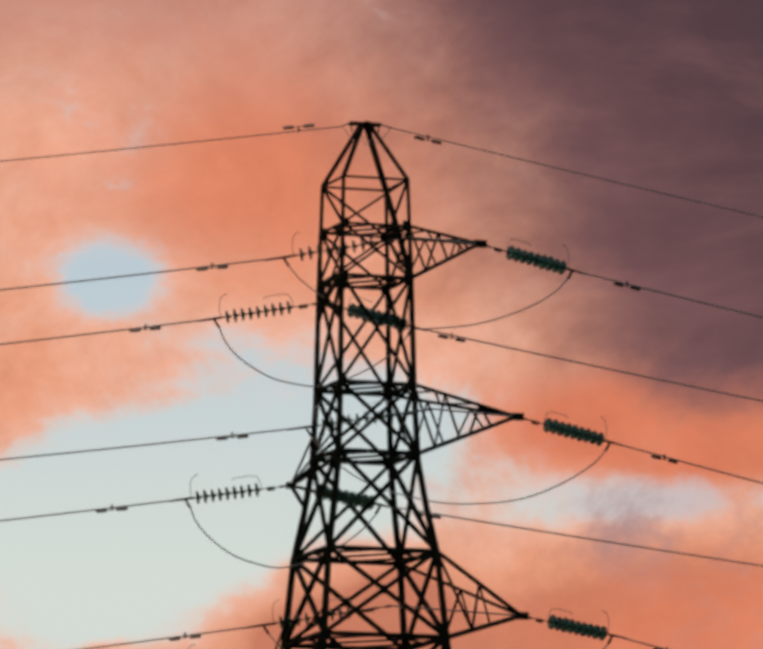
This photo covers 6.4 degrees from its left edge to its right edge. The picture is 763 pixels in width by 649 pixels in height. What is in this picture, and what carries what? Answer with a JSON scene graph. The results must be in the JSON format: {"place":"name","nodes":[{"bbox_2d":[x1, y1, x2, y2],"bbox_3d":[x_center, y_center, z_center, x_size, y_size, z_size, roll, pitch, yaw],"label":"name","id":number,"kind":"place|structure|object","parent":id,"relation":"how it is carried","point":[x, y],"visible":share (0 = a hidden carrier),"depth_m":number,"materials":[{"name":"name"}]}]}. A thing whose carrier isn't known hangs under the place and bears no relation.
{"place":"outdoors","nodes":[
{"label":"outdoors","id":0,"kind":"place"},
{"bbox_2d":[0,0,762,648],"label":"sky","id":1,"kind":"structure","parent":0,"point":[664,96],"materials":[{"name":"orange"}]},
{"label":"field","id":2,"kind":"structure","parent":0,"visible":0},
{"bbox_2d":[275,121,528,648],"bbox_3d":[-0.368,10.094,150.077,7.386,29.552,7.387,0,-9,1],"label":"pylon tower","id":3,"kind":"structure","parent":2,"relation":"on","point":[390,391],"depth_m":151.19,"materials":[{"name":"black metal"}]},
{"bbox_2d":[169,485,285,507],"bbox_3d":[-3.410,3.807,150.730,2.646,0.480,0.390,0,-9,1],"label":"insulator fittings","id":4,"kind":"object","parent":3,"relation":"attached to","point":[223,494],"visible":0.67,"depth_m":150.74,"materials":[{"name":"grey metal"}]},
{"bbox_2d":[190,474,261,496],"bbox_3d":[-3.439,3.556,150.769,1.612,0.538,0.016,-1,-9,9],"label":"arcing horns","id":5,"kind":"object","parent":4,"relation":"attached to","point":[232,479],"visible":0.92,"depth_m":150.76},
{"bbox_2d":[196,483,258,503],"bbox_3d":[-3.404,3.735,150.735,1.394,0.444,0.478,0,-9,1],"label":"insulator discs","id":6,"kind":"object","parent":4,"relation":"attached to","point":[227,493],"visible":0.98,"depth_m":150.65,"materials":[{"name":"green glass"}]},
{"bbox_2d":[196,302,318,327],"bbox_3d":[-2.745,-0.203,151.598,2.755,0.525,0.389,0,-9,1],"label":"insulator fittings","id":7,"kind":"object","parent":3,"relation":"attached to","point":[214,319],"visible":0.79,"depth_m":151.60,"materials":[{"name":"black metal"}]},
{"bbox_2d":[219,294,292,315],"bbox_3d":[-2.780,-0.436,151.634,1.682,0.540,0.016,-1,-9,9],"label":"arcing horns","id":8,"kind":"object","parent":7,"relation":"attached to","point":[264,298],"visible":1,"depth_m":151.62},
{"bbox_2d":[225,301,290,322],"bbox_3d":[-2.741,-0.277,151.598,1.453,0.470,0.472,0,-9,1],"label":"insulator discs","id":9,"kind":"object","parent":7,"relation":"attached to","point":[257,312],"visible":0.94,"depth_m":151.52,"materials":[{"name":"black glass"}]},
{"bbox_2d":[244,605,391,633],"bbox_3d":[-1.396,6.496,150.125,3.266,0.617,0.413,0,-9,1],"label":"insulator fittings","id":10,"kind":"object","parent":3,"relation":"attached to","point":[309,618],"visible":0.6,"depth_m":150.15,"materials":[{"name":"black metal"}]},
{"bbox_2d":[272,598,352,621],"bbox_3d":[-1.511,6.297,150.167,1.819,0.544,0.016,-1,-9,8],"label":"arcing horns","id":11,"kind":"object","parent":10,"relation":"attached to","point":[329,600],"visible":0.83,"depth_m":150.14},
{"bbox_2d":[279,606,350,628],"bbox_3d":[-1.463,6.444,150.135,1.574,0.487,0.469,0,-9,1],"label":"insulator discs","id":12,"kind":"object","parent":10,"relation":"attached to","point":[306,618],"visible":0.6,"depth_m":150.07,"materials":[{"name":"green glass"}]},
{"bbox_2d":[265,236,409,265],"bbox_3d":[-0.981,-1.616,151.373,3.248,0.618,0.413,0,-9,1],"label":"insulator fittings","id":13,"kind":"object","parent":3,"relation":"attached to","point":[330,249],"visible":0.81,"depth_m":151.39,"materials":[{"name":"black metal"}]},
{"bbox_2d":[292,229,375,253],"bbox_3d":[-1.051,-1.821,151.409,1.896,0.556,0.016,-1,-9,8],"label":"arcing horns","id":14,"kind":"object","parent":13,"relation":"attached to","point":[346,234],"visible":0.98,"depth_m":151.44},
{"bbox_2d":[299,237,372,260],"bbox_3d":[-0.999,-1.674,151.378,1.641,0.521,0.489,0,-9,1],"label":"insulator discs","id":15,"kind":"object","parent":13,"relation":"attached to","point":[336,249],"visible":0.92,"depth_m":151.30,"materials":[{"name":"glass"}]},
{"bbox_2d":[306,488,390,513],"bbox_3d":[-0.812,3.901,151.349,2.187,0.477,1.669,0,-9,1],"label":"insulator fittings","id":16,"kind":"object","parent":3,"relation":"attached to","point":[379,505],"visible":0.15,"depth_m":151.84,"materials":[{"name":"black metal"}]},
{"bbox_2d":[314,484,374,509],"bbox_3d":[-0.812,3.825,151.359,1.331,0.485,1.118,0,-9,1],"label":"insulator discs","id":17,"kind":"object","parent":16,"relation":"attached to","point":[365,498],"visible":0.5,"depth_m":151.37,"materials":[{"name":"glass"}]},
{"bbox_2d":[287,408,432,436],"bbox_3d":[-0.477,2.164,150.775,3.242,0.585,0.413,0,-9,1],"label":"insulator fittings","id":18,"kind":"object","parent":3,"relation":"attached to","point":[360,419],"visible":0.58,"depth_m":150.78,"materials":[{"name":"black metal"}]},
{"bbox_2d":[315,401,395,422],"bbox_3d":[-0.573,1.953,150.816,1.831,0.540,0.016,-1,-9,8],"label":"arcing horns","id":19,"kind":"object","parent":18,"relation":"attached to","point":[368,403],"visible":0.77,"depth_m":150.78},
{"bbox_2d":[322,409,393,430],"bbox_3d":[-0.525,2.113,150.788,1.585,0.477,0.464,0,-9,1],"label":"insulator discs","id":20,"kind":"object","parent":18,"relation":"attached to","point":[357,420],"visible":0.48,"depth_m":150.71,"materials":[{"name":"glass"}]},
{"bbox_2d":[329,303,425,335],"bbox_3d":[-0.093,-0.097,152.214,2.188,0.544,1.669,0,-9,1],"label":"insulator fittings","id":21,"kind":"object","parent":3,"relation":"attached to","point":[408,325],"visible":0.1,"depth_m":152.36,"materials":[{"name":"black metal"}]},
{"bbox_2d":[347,303,406,330],"bbox_3d":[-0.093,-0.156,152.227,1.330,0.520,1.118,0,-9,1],"label":"insulator discs","id":22,"kind":"object","parent":21,"relation":"attached to","point":[353,307],"visible":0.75,"depth_m":152.10,"materials":[{"name":"green glass"}]},
{"bbox_2d":[348,297,409,323],"bbox_3d":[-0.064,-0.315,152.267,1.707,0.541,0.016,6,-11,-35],"label":"arcing horns","id":23,"kind":"object","parent":21,"relation":"attached to","point":[372,303],"visible":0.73,"depth_m":152.16},
{"bbox_2d":[0,123,762,648],"bbox_3d":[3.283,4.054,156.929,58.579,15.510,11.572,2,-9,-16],"label":"power lines","id":24,"kind":"object","parent":3,"relation":"attached to","point":[374,365],"visible":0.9,"depth_m":152.26,"materials":[{"name":"metal"}]},
{"bbox_2d":[96,124,314,640],"bbox_3d":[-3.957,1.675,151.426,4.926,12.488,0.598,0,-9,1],"label":"vibration dampers","id":25,"kind":"object","parent":24,"relation":"attached to","point":[217,438],"visible":1,"depth_m":151.64,"materials":[{"name":"black metal"}]},
{"bbox_2d":[487,245,585,278],"bbox_3d":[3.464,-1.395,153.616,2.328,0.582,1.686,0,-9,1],"label":"insulator fittings","id":26,"kind":"object","parent":24,"relation":"attached to","point":[508,252],"visible":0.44,"depth_m":153.67,"materials":[{"name":"black metal"}]},
{"bbox_2d":[506,246,566,274],"bbox_3d":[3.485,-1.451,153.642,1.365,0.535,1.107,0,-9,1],"label":"insulator discs","id":27,"kind":"object","parent":26,"relation":"attached to","point":[538,257],"visible":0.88,"depth_m":153.58,"materials":[{"name":"glass"}]},
{"bbox_2d":[507,239,568,267],"bbox_3d":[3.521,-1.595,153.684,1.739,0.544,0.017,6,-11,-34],"label":"arcing horns","id":28,"kind":"object","parent":26,"relation":"attached to","point":[530,245],"visible":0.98,"depth_m":153.59},
{"bbox_2d":[413,135,677,648],"bbox_3d":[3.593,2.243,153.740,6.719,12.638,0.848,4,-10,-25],"label":"vibration dampers","id":29,"kind":"object","parent":24,"relation":"attached to","point":[464,340],"visible":0.9,"depth_m":153.40,"materials":[{"name":"black metal"}]},
{"bbox_2d":[524,418,623,450],"bbox_3d":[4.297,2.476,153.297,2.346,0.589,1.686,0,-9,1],"label":"insulator fittings","id":30,"kind":"object","parent":24,"relation":"attached to","point":[545,424],"visible":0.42,"depth_m":153.36,"materials":[{"name":"black metal"}]},
{"bbox_2d":[543,418,603,445],"bbox_3d":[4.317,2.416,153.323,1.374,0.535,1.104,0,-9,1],"label":"insulator discs","id":31,"kind":"object","parent":30,"relation":"attached to","point":[569,427],"visible":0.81,"depth_m":153.23,"materials":[{"name":"green glass"}]},
{"bbox_2d":[544,412,606,438],"bbox_3d":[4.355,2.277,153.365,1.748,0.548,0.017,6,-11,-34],"label":"arcing horns","id":32,"kind":"object","parent":30,"relation":"attached to","point":[568,418],"visible":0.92,"depth_m":153.27},
{"bbox_2d":[529,616,625,643],"bbox_3d":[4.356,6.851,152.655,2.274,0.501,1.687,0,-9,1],"label":"insulator fittings","id":33,"kind":"object","parent":24,"relation":"attached to","point":[608,634],"visible":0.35,"depth_m":152.73,"materials":[{"name":"black metal"}]},
{"bbox_2d":[547,615,606,640],"bbox_3d":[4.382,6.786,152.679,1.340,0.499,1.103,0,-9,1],"label":"insulator discs","id":34,"kind":"object","parent":33,"relation":"attached to","point":[567,622],"visible":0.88,"depth_m":152.60,"materials":[{"name":"green glass"}]},
{"bbox_2d":[548,608,608,632],"bbox_3d":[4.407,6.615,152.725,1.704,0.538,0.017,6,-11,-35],"label":"arcing horns","id":35,"kind":"object","parent":33,"relation":"attached to","point":[571,613],"visible":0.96,"depth_m":152.62},
{"bbox_2d":[364,126,413,275],"bbox_3d":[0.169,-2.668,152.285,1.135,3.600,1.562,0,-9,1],"label":"ladder","id":36,"kind":"object","parent":3,"relation":"attached to","point":[380,172],"visible":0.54,"depth_m":152.58,"materials":[{"name":"black metal"}]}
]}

